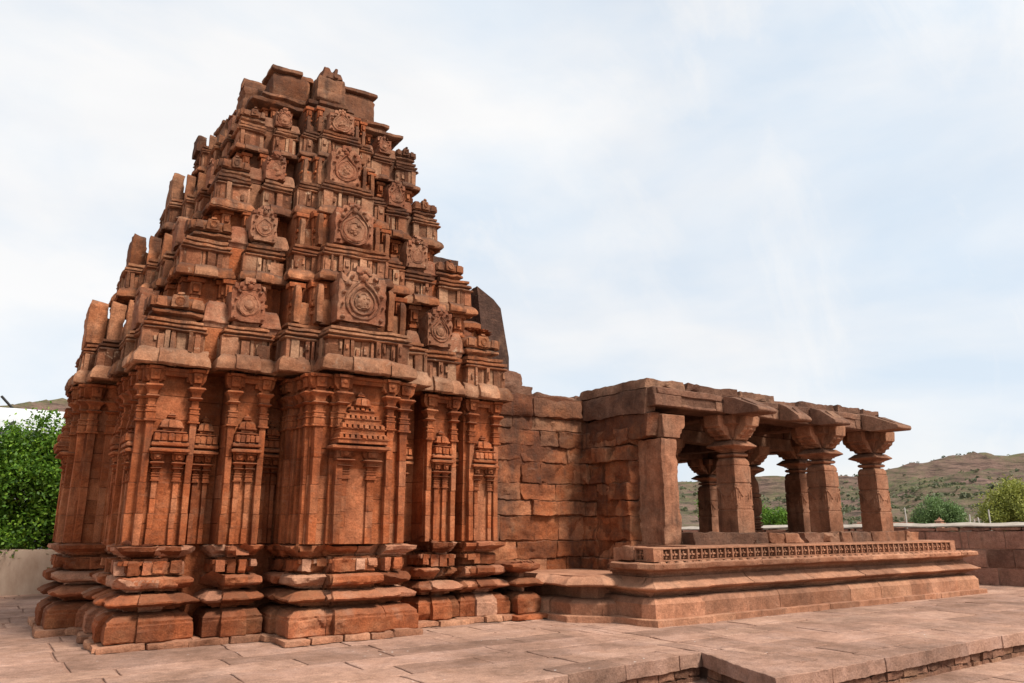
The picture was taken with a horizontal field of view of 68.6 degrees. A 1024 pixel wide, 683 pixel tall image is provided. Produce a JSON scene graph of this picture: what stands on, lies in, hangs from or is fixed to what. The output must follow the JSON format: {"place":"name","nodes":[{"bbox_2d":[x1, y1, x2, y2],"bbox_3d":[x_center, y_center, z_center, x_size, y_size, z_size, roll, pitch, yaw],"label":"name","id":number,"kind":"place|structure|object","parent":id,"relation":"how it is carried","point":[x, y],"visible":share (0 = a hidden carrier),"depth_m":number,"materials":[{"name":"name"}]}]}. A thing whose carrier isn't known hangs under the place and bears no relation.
{"place":"outdoors","nodes":[
{"label":"outdoors","id":0,"kind":"place"},
{"bbox_2d":[0,395,13,407],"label":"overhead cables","id":1,"kind":"object","parent":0,"point":[6,402],"visible":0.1,"depth_m":33.94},
{"bbox_2d":[0,401,65,567],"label":"leafy bush","id":2,"kind":"object","parent":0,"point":[30,469],"visible":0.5,"depth_m":18.55,"materials":[{"name":"green plant"}]},
{"bbox_2d":[0,584,1023,682],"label":"terrace paving","id":3,"kind":"structure","parent":0,"point":[453,654],"depth_m":10.15,"materials":[{"name":"stone"}]},
{"bbox_2d":[0,549,58,595],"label":"plaster wall","id":4,"kind":"structure","parent":3,"relation":"on","point":[21,571],"depth_m":17.81,"materials":[{"name":"beige paint"}]},
{"bbox_2d":[0,407,65,500],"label":"white building","id":5,"kind":"structure","parent":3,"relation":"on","point":[23,414],"depth_m":21.13,"materials":[{"name":"white paint"}]},
{"bbox_2d":[27,64,513,654],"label":"temple tower","id":6,"kind":"structure","parent":3,"relation":"on","point":[287,394],"depth_m":11.81,"materials":[{"name":"red stone"}]},
{"bbox_2d":[487,370,641,621],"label":"rubble wall","id":7,"kind":"structure","parent":3,"relation":"on","point":[568,495],"depth_m":15.19,"materials":[{"name":"stone"}]},
{"bbox_2d":[524,378,987,627],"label":"pillared hall","id":8,"kind":"structure","parent":3,"relation":"on","point":[730,560],"depth_m":15.46,"materials":[{"name":"stone"}]},
{"bbox_2d":[681,522,1023,586],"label":"boundary wall","id":9,"kind":"structure","parent":3,"relation":"on","point":[999,559],"depth_m":20.91,"materials":[{"name":"stone"}]},
{"bbox_2d":[0,398,1023,530],"bbox_3d":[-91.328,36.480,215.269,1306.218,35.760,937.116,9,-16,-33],"label":"hills","id":10,"kind":"structure","parent":0,"point":[947,468],"depth_m":175.49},
{"bbox_2d":[692,496,698,520],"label":"slender tree","id":11,"kind":"object","parent":10,"relation":"on","point":[697,509],"visible":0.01,"depth_m":57.06,"materials":[{"name":"green plant"}]},
{"bbox_2d":[760,502,787,524],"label":"hall tree","id":12,"kind":"object","parent":10,"relation":"on","point":[779,517],"visible":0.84,"depth_m":63.98,"materials":[{"name":"green plant"}]},
{"bbox_2d":[680,451,1022,527],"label":"hillside scrub","id":13,"kind":"object","parent":10,"relation":"on","point":[857,518],"visible":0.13,"depth_m":125.75,"materials":[{"name":"green plant"}]},
{"bbox_2d":[908,493,972,527],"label":"round tree","id":14,"kind":"object","parent":10,"relation":"on","point":[947,512],"visible":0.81,"depth_m":65.78,"materials":[{"name":"green plant"}]},
{"bbox_2d":[965,474,1023,530],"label":"feathery tree","id":15,"kind":"object","parent":10,"relation":"on","point":[1005,504],"visible":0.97,"depth_m":49.77,"materials":[{"name":"green plant"}]},
{"bbox_2d":[0,0,1023,481],"label":"sky","id":16,"kind":"structure","parent":0,"point":[811,201],"materials":[{"name":"white"}]},
{"bbox_2d":[689,656,1023,682],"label":"pavement","id":17,"kind":"structure","parent":0,"point":[1010,670],"depth_m":9.97,"materials":[{"name":"stone"}]},
{"bbox_2d":[621,645,1023,682],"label":"terrace wall","id":18,"kind":"structure","parent":17,"relation":"on","point":[901,676],"depth_m":9.63,"materials":[{"name":"stone"}]},
{"bbox_2d":[458,624,1023,682],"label":"terrace kerb","id":19,"kind":"structure","parent":18,"relation":"on","point":[746,668],"depth_m":9.13,"materials":[{"name":"stone"}]},
{"bbox_2d":[857,522,913,527],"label":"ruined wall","id":20,"kind":"structure","parent":0,"point":[893,522],"depth_m":34.56,"materials":[{"name":"stone"}]},
{"bbox_2d":[935,517,944,527],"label":"shrine","id":21,"kind":"object","parent":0,"point":[938,520],"visible":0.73,"depth_m":50.92,"materials":[{"name":"stone"}]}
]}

